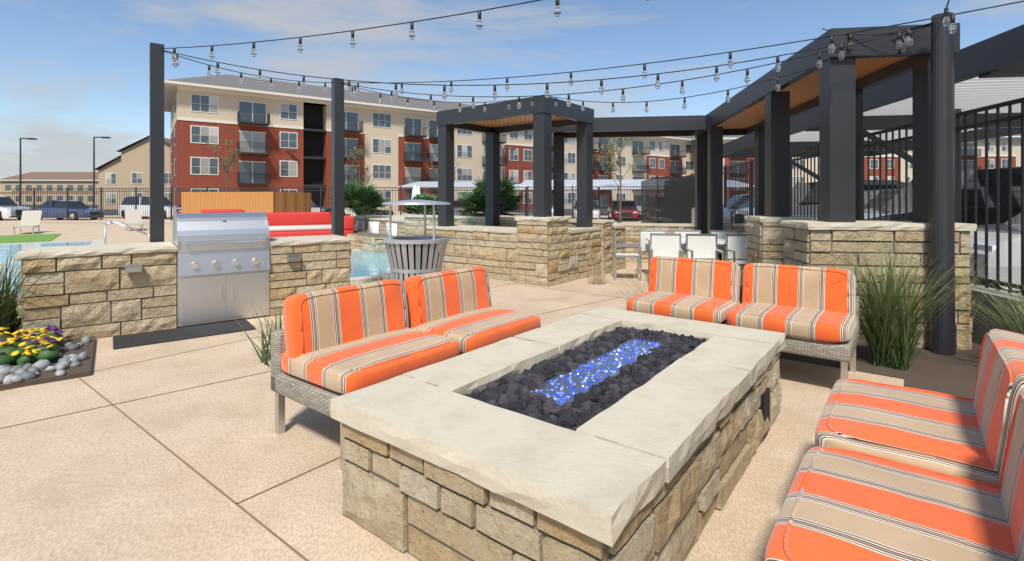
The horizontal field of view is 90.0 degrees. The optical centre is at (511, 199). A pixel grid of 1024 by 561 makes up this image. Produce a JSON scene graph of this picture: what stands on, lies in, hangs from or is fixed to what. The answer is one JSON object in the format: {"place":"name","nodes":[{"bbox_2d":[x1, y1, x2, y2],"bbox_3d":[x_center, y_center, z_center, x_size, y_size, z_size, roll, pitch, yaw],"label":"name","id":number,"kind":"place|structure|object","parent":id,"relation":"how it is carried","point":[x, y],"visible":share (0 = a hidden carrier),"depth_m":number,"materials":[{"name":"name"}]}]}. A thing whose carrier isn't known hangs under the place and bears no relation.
{"place":"outdoors","nodes":[
{"label":"outdoors","id":0,"kind":"place"},
{"bbox_2d":[0,172,97,204],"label":"building","id":1,"kind":"structure","parent":0,"point":[55,180],"depth_m":150.61,"materials":[{"name":"beige brick"}]},
{"bbox_2d":[18,205,640,215],"bbox_3d":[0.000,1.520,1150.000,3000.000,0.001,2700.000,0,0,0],"label":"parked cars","id":2,"kind":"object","parent":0,"point":[603,211],"depth_m":65.42,"materials":[{"name":"grey"}]},
{"bbox_2d":[95,155,120,208],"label":"building","id":3,"kind":"structure","parent":2,"relation":"on","point":[109,174],"depth_m":78.25,"materials":[{"name":"beige paint"}]},
{"bbox_2d":[116,136,170,203],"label":"house","id":4,"kind":"structure","parent":2,"relation":"on","point":[134,164],"depth_m":76.41,"materials":[{"name":"beige paint"}]},
{"bbox_2d":[325,174,525,216],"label":"bushes","id":5,"kind":"object","parent":2,"relation":"on","point":[358,195],"visible":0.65,"depth_m":14.95,"materials":[{"name":"green plant"}]},
{"bbox_2d":[164,74,694,210],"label":"building","id":6,"kind":"structure","parent":2,"relation":"on","point":[264,125],"depth_m":61.57,"materials":[{"name":"red brick"}]},
{"bbox_2d":[454,200,477,215],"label":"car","id":7,"kind":"object","parent":2,"relation":"on","point":[459,207],"visible":0.19,"depth_m":40.37,"materials":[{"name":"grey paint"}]},
{"bbox_2d":[398,179,748,215],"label":"grey carports","id":8,"kind":"object","parent":2,"relation":"on","point":[523,185],"visible":0.26,"depth_m":39.62,"materials":[{"name":"grey metal"}]},
{"bbox_2d":[691,134,1020,203],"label":"building","id":9,"kind":"structure","parent":2,"relation":"on","point":[1016,150],"depth_m":97.05,"materials":[{"name":"red brick"}]},
{"bbox_2d":[325,207,393,215],"bbox_3d":[-10.992,0.775,36.999,4.625,1.450,1.866,0,0,6],"label":"car","id":10,"kind":"object","parent":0,"point":[378,213],"visible":0.2,"depth_m":35.98,"materials":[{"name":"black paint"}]},
{"bbox_2d":[206,137,647,222],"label":"tree","id":11,"kind":"object","parent":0,"point":[360,153],"depth_m":43.20,"materials":[{"name":"green plant"}]},
{"bbox_2d":[0,211,903,560],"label":"patio slab","id":12,"kind":"structure","parent":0,"point":[104,481],"depth_m":2.99,"materials":[{"name":"beige concrete"}]},
{"bbox_2d":[0,196,28,219],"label":"car","id":13,"kind":"object","parent":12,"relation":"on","point":[5,207],"visible":0.59,"depth_m":37.13,"materials":[{"name":"white paint"}]},
{"bbox_2d":[0,320,94,390],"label":"mulch bed","id":14,"kind":"object","parent":12,"relation":"on","point":[84,369],"visible":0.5,"depth_m":4.35,"materials":[{"name":"soil"}]},
{"bbox_2d":[0,325,65,365],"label":"flowers","id":15,"kind":"object","parent":14,"relation":"on","point":[19,349],"visible":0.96,"depth_m":4.59,"materials":[{"name":"yellow plant"}]},
{"bbox_2d":[0,335,90,383],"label":"pebbles","id":16,"kind":"object","parent":14,"relation":"on","point":[9,374],"visible":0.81,"depth_m":4.37,"materials":[{"name":"white stone"}]},
{"bbox_2d":[28,200,102,219],"bbox_3d":[-32.992,0.775,37.999,4.625,1.450,1.866,0,0,6],"label":"car","id":17,"kind":"object","parent":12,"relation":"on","point":[72,209],"visible":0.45,"depth_m":37.20,"materials":[{"name":"blue paint"}]},
{"bbox_2d":[104,221,148,243],"bbox_3d":[-10.214,1.081,13.898,1.344,1.039,0.544,0,0,-38],"label":"pool rail","id":18,"kind":"object","parent":12,"relation":"on","point":[125,226],"visible":0.62,"depth_m":13.54,"materials":[{"name":"silver metal"}]},
{"bbox_2d":[118,196,180,218],"bbox_3d":[-27.992,0.625,39.999,4.625,1.750,1.866,0,0,6],"label":"car","id":19,"kind":"object","parent":12,"relation":"on","point":[142,207],"visible":0.32,"depth_m":39.24,"materials":[{"name":"white paint"}]},
{"bbox_2d":[12,208,355,234],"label":"lounge chairs","id":20,"kind":"object","parent":12,"relation":"on","point":[32,218],"visible":0.27,"depth_m":23.56,"materials":[{"name":"beige plastic"}]},
{"bbox_2d":[113,319,255,348],"bbox_3d":[-3.640,1.490,5.728,1.300,0.012,0.570,0,0,-38],"label":"mat","id":21,"kind":"object","parent":12,"relation":"on","point":[146,338],"visible":0.98,"depth_m":5.67,"materials":[{"name":"grey rubber"}]},
{"bbox_2d":[0,234,390,299],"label":"pool","id":22,"kind":"structure","parent":12,"relation":"in","point":[365,264],"depth_m":13.63,"materials":[{"name":"teal liquid"}]},
{"bbox_2d":[173,212,269,326],"bbox_3d":[-3.667,0.823,6.477,0.990,1.314,0.696,0,0,-38],"label":"grill","id":23,"kind":"object","parent":12,"relation":"on","point":[223,263],"visible":0.98,"depth_m":6.25,"materials":[{"name":"silver metal"}]},
{"bbox_2d":[181,192,309,212],"bbox_3d":[-14.507,0.550,28.322,5.200,1.900,3.700,0,0,8],"label":"wooden fence","id":24,"kind":"object","parent":12,"relation":"on","point":[265,202],"visible":0.5,"depth_m":26.60,"materials":[{"name":"brown wood"}]},
{"bbox_2d":[19,137,515,207],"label":"lamp posts","id":25,"kind":"object","parent":12,"relation":"on","point":[20,186],"visible":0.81,"depth_m":49.94,"materials":[{"name":"black metal"}]},
{"bbox_2d":[201,209,353,236],"bbox_3d":[-7.137,0.868,15.615,4.220,1.150,1.600,0,0,-30],"label":"sofa","id":26,"kind":"object","parent":12,"relation":"on","point":[285,224],"visible":0.34,"depth_m":15.87,"materials":[{"name":"red fabric"}]},
{"bbox_2d":[271,329,343,422],"bbox_3d":[-0.942,1.035,3.407,0.820,0.390,0.950,0,0,38],"label":"sofa frame","id":27,"kind":"object","parent":12,"relation":"on","point":[315,397],"visible":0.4,"depth_m":3.12,"materials":[{"name":"grey wicker"}]},
{"bbox_2d":[281,328,459,393],"bbox_3d":[-0.910,1.025,3.383,0.800,0.162,0.935,0,0,38],"label":"seat","id":28,"kind":"object","parent":27,"relation":"on","point":[349,367],"visible":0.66,"depth_m":3.12,"materials":[{"name":"orange fabric"}]},
{"bbox_2d":[283,279,408,358],"bbox_3d":[-1.109,0.830,3.538,0.175,0.470,0.920,-10,-6,38],"label":"back cushion","id":29,"kind":"object","parent":28,"relation":"on","point":[316,320],"visible":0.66,"depth_m":3.39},
{"bbox_2d":[275,392,344,469],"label":"sofa legs","id":30,"kind":"object","parent":12,"relation":"on","point":[279,414],"visible":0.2,"depth_m":3.27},
{"bbox_2d":[1,239,630,560],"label":"joints","id":31,"kind":"object","parent":12,"relation":"on","point":[251,515],"visible":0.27,"depth_m":2.90,"materials":[{"name":"brown"}]},
{"bbox_2d":[311,200,327,211],"bbox_3d":[-15.492,0.625,36.999,4.625,1.750,1.866,0,0,6],"label":"car","id":32,"kind":"object","parent":12,"relation":"on","point":[312,204],"visible":0.04,"depth_m":36.99,"materials":[{"name":"grey paint"}]},
{"bbox_2d":[381,200,450,280],"bbox_3d":[-1.044,0.738,5.600,0.748,1.476,0.748,0,0,0],"label":"trash can","id":33,"kind":"object","parent":12,"relation":"on","point":[409,256],"visible":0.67,"depth_m":5.36,"materials":[{"name":"grey metal"}]},
{"bbox_2d":[16,217,972,560],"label":"stone walls","id":34,"kind":"structure","parent":12,"relation":"on","point":[408,503],"depth_m":5.15,"materials":[{"name":"brown stone"}]},
{"bbox_2d":[124,254,301,272],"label":"outlets","id":35,"kind":"object","parent":34,"relation":"attached to","point":[138,267],"visible":1,"depth_m":5.67,"materials":[{"name":"grey metal"}]},
{"bbox_2d":[356,185,420,235],"bbox_3d":[-3.537,0.500,16.640,1.960,1.900,3.100,0,0,-38],"label":"fountain","id":36,"kind":"object","parent":34,"relation":"on","point":[373,227],"visible":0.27,"depth_m":15.97,"materials":[{"name":"white plastic"}]},
{"bbox_2d":[15,215,976,546],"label":"slabs","id":37,"kind":"structure","parent":34,"relation":"on","point":[607,473],"depth_m":2.31,"materials":[{"name":"stone"}]},
{"bbox_2d":[463,327,705,430],"bbox_3d":[0.561,1.010,3.074,0.746,0.150,1.931,0,0,38],"label":"lava rock","id":38,"kind":"object","parent":34,"relation":"on","point":[513,393],"visible":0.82,"depth_m":2.76,"materials":[{"name":"black stone"}]},
{"bbox_2d":[529,338,664,405],"bbox_3d":[0.563,1.021,3.075,0.264,0.078,1.364,0,0,38],"label":"fire glass","id":39,"kind":"object","parent":38,"relation":"on","point":[563,388],"visible":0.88,"depth_m":2.95,"materials":[{"name":"blue glass"}]},
{"bbox_2d":[692,208,730,226],"bbox_3d":[4.781,0.558,12.303,0.760,0.724,0.696,0,0,8],"label":"grill","id":40,"kind":"object","parent":34,"relation":"on","point":[726,218],"visible":0.18,"depth_m":12.04,"materials":[{"name":"silver metal"}]},
{"bbox_2d":[758,388,769,437],"bbox_3d":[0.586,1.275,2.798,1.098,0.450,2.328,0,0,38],"label":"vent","id":41,"kind":"object","parent":34,"relation":"in","point":[764,407],"visible":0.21,"depth_m":3.18,"materials":[{"name":"black metal"}]},
{"bbox_2d":[0,236,1023,370],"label":"green grass","id":42,"kind":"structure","parent":12,"relation":"on","point":[892,321],"depth_m":4.54,"materials":[{"name":"green plant"}]},
{"bbox_2d":[149,12,955,355],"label":"light posts","id":43,"kind":"object","parent":12,"relation":"on","point":[941,342],"visible":0.8,"depth_m":4.98,"materials":[{"name":"black metal"}]},
{"bbox_2d":[160,0,1023,112],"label":"string lights","id":44,"kind":"object","parent":43,"relation":"attached to","point":[903,42],"visible":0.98,"depth_m":5.69,"materials":[{"name":"black metal"}]},
{"bbox_2d":[573,200,599,218],"bbox_3d":[5.299,0.775,36.792,1.866,1.450,4.625,0,0,6],"label":"car","id":45,"kind":"object","parent":12,"relation":"on","point":[598,213],"visible":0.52,"depth_m":35.13,"materials":[{"name":"white paint"}]},
{"bbox_2d":[608,200,638,219],"bbox_3d":[7.999,0.775,36.992,1.866,1.450,4.625,0,0,6],"label":"car","id":46,"kind":"object","parent":12,"relation":"on","point":[612,211],"visible":0.84,"depth_m":35.93,"materials":[{"name":"red paint"}]},
{"bbox_2d":[641,176,694,222],"bbox_3d":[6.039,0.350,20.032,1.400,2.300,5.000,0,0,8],"label":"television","id":47,"kind":"object","parent":12,"relation":"on","point":[667,199],"visible":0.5,"depth_m":17.60,"materials":[{"name":"black"}]},
{"bbox_2d":[613,229,747,280],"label":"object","id":48,"kind":"object","parent":12,"relation":"on","point":[695,244],"visible":0.64,"depth_m":9.06,"materials":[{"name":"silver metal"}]},
{"bbox_2d":[437,23,959,259],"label":"pergolas","id":49,"kind":"object","parent":12,"relation":"on","point":[838,101],"visible":0.79,"depth_m":8.14,"materials":[{"name":"black metal"}]},
{"bbox_2d":[468,57,906,128],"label":"soffits","id":50,"kind":"object","parent":49,"relation":"on","point":[804,89],"visible":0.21,"depth_m":8.47,"materials":[{"name":"brown wood"}]},
{"bbox_2d":[720,285,742,324],"bbox_3d":[1.693,1.035,5.010,0.920,0.390,0.820,0,0,38],"label":"sofa frame","id":51,"kind":"object","parent":12,"relation":"on","point":[740,299],"visible":0.04,"depth_m":4.98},
{"bbox_2d":[626,291,740,323],"bbox_3d":[1.669,1.025,4.978,0.905,0.162,0.800,0,0,38],"label":"seat","id":52,"kind":"object","parent":51,"relation":"on","point":[695,307],"visible":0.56,"depth_m":4.72,"materials":[{"name":"orange fabric"}]},
{"bbox_2d":[648,256,739,301],"bbox_3d":[1.822,0.830,5.174,0.890,0.470,0.174,0,-8,38],"label":"back cushion","id":53,"kind":"object","parent":52,"relation":"on","point":[720,279],"visible":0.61,"depth_m":5.08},
{"bbox_2d":[561,243,1010,325],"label":"tan grass","id":54,"kind":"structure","parent":12,"relation":"on","point":[599,280],"depth_m":6.53,"materials":[{"name":"beige plant"}]},
{"bbox_2d":[780,296,859,361],"bbox_3d":[2.426,1.035,4.437,0.920,0.390,0.820,0,0,38],"label":"sofa frame","id":55,"kind":"object","parent":12,"relation":"on","point":[842,351],"visible":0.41,"depth_m":3.98,"materials":[{"name":"grey wicker"}]},
{"bbox_2d":[726,302,856,342],"bbox_3d":[2.401,1.026,4.405,0.905,0.165,0.800,0,0,38],"label":"seat","id":56,"kind":"object","parent":55,"relation":"on","point":[818,325],"visible":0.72,"depth_m":4.14,"materials":[{"name":"orange fabric"}]},
{"bbox_2d":[742,263,855,315],"bbox_3d":[2.554,0.830,4.601,0.890,0.470,0.175,0,-8,38],"label":"back cushion","id":57,"kind":"object","parent":56,"relation":"on","point":[794,286],"visible":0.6,"depth_m":4.51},
{"bbox_2d":[841,349,855,378],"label":"sofa legs","id":58,"kind":"object","parent":12,"relation":"on","point":[844,370],"visible":0.2,"depth_m":3.89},
{"bbox_2d":[780,342,980,398],"bbox_3d":[5.267,1.494,4.102,8.750,0.001,6.050,0,0,38],"label":"mulch bed","id":59,"kind":"object","parent":12,"relation":"on","point":[929,370],"visible":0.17,"depth_m":4.53,"materials":[{"name":"brown soil"}]},
{"bbox_2d":[970,284,1023,344],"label":"kerb","id":60,"kind":"structure","parent":12,"relation":"on","point":[980,329],"depth_m":5.19,"materials":[{"name":"grey concrete"}]},
{"bbox_2d":[12,97,1023,295],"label":"fences","id":61,"kind":"object","parent":60,"relation":"on","point":[1010,118],"visible":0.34,"depth_m":7.17,"materials":[{"name":"black metal"}]},
{"bbox_2d":[0,0,1023,178],"label":"sky","id":62,"kind":"structure","parent":0,"point":[73,72],"materials":[{"name":"blue"}]},
{"bbox_2d":[637,206,1020,293],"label":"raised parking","id":63,"kind":"structure","parent":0,"point":[639,209],"depth_m":6.99,"materials":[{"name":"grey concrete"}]},
{"bbox_2d":[723,194,748,208],"bbox_3d":[10.065,0.475,21.788,4.625,1.450,1.866,0,0,8],"label":"car row","id":64,"kind":"object","parent":63,"relation":"on","point":[736,201],"visible":0.02,"depth_m":21.17,"materials":[{"name":"blue paint"}]},
{"bbox_2d":[730,200,748,223],"bbox_3d":[9.675,0.475,19.016,4.625,1.450,1.866,0,0,8],"label":"car row","id":65,"kind":"object","parent":63,"relation":"on","point":[736,209],"visible":0.02,"depth_m":19.02,"materials":[{"name":"grey paint"}]},
{"bbox_2d":[733,180,904,223],"bbox_3d":[9.105,0.325,14.956,4.725,1.750,1.966,0,0,8],"label":"car row","id":66,"kind":"object","parent":63,"relation":"on","point":[866,187],"visible":0.09,"depth_m":14.16,"materials":[{"name":"white paint"}]},
{"bbox_2d":[792,189,901,219],"bbox_3d":[8.701,0.475,12.084,4.625,1.450,1.866,0,0,8],"label":"car row","id":67,"kind":"object","parent":63,"relation":"on","point":[876,198],"visible":0.02,"depth_m":11.41,"materials":[{"name":"grey paint"}]},
{"bbox_2d":[723,24,1023,179],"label":"white carport","id":68,"kind":"object","parent":63,"relation":"on","point":[989,71],"visible":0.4,"depth_m":9.84,"materials":[{"name":"white metal"}]},
{"bbox_2d":[816,166,1020,224],"bbox_3d":[8.298,0.325,9.212,4.725,1.750,1.966,0,0,8],"label":"car row","id":69,"kind":"object","parent":63,"relation":"on","point":[1016,190],"visible":0.06,"depth_m":8.41,"materials":[{"name":"black paint"}]},
{"bbox_2d":[970,213,1020,289],"bbox_3d":[7.894,0.475,6.340,4.625,1.450,1.866,0,0,8],"label":"car row","id":70,"kind":"object","parent":63,"relation":"on","point":[1016,241],"visible":0.3,"depth_m":5.99,"materials":[{"name":"white paint"}]},
{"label":"sofa","id":71,"kind":"object","parent":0,"visible":0},
{"bbox_2d":[409,306,540,353],"bbox_3d":[-0.319,1.023,4.139,0.800,0.165,0.935,0,0,38],"label":"seat","id":72,"kind":"object","parent":71,"relation":"on","point":[469,331],"visible":0.52,"depth_m":3.90,"materials":[{"name":"orange fabric"}]},
{"bbox_2d":[403,266,491,327],"bbox_3d":[-0.516,0.830,4.293,0.174,0.470,0.920,-10,-6,38],"label":"back cushion","id":73,"kind":"object","parent":72,"relation":"on","point":[434,296],"visible":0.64,"depth_m":4.15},
{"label":"sofa","id":74,"kind":"object","parent":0,"visible":0},
{"bbox_2d":[815,378,999,485],"bbox_3d":[1.822,1.027,2.219,0.800,0.164,0.925,0,0,38],"label":"seat","id":75,"kind":"object","parent":74,"relation":"on","point":[933,430],"visible":0.66,"depth_m":2.13,"materials":[{"name":"orange fabric"}]},
{"bbox_2d":[972,329,1023,477],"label":"back cushion","id":76,"kind":"object","parent":75,"relation":"on","point":[999,386],"visible":0.59,"depth_m":1.96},
{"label":"sofa","id":77,"kind":"object","parent":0,"visible":0},
{"bbox_2d":[764,446,1017,560],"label":"seat","id":78,"kind":"object","parent":77,"relation":"on","point":[843,505],"visible":0.98,"depth_m":1.53,"materials":[{"name":"orange fabric"}]},
{"bbox_2d":[999,393,1023,560],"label":"back cushion","id":79,"kind":"object","parent":78,"relation":"on","point":[1011,485],"visible":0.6,"depth_m":1.52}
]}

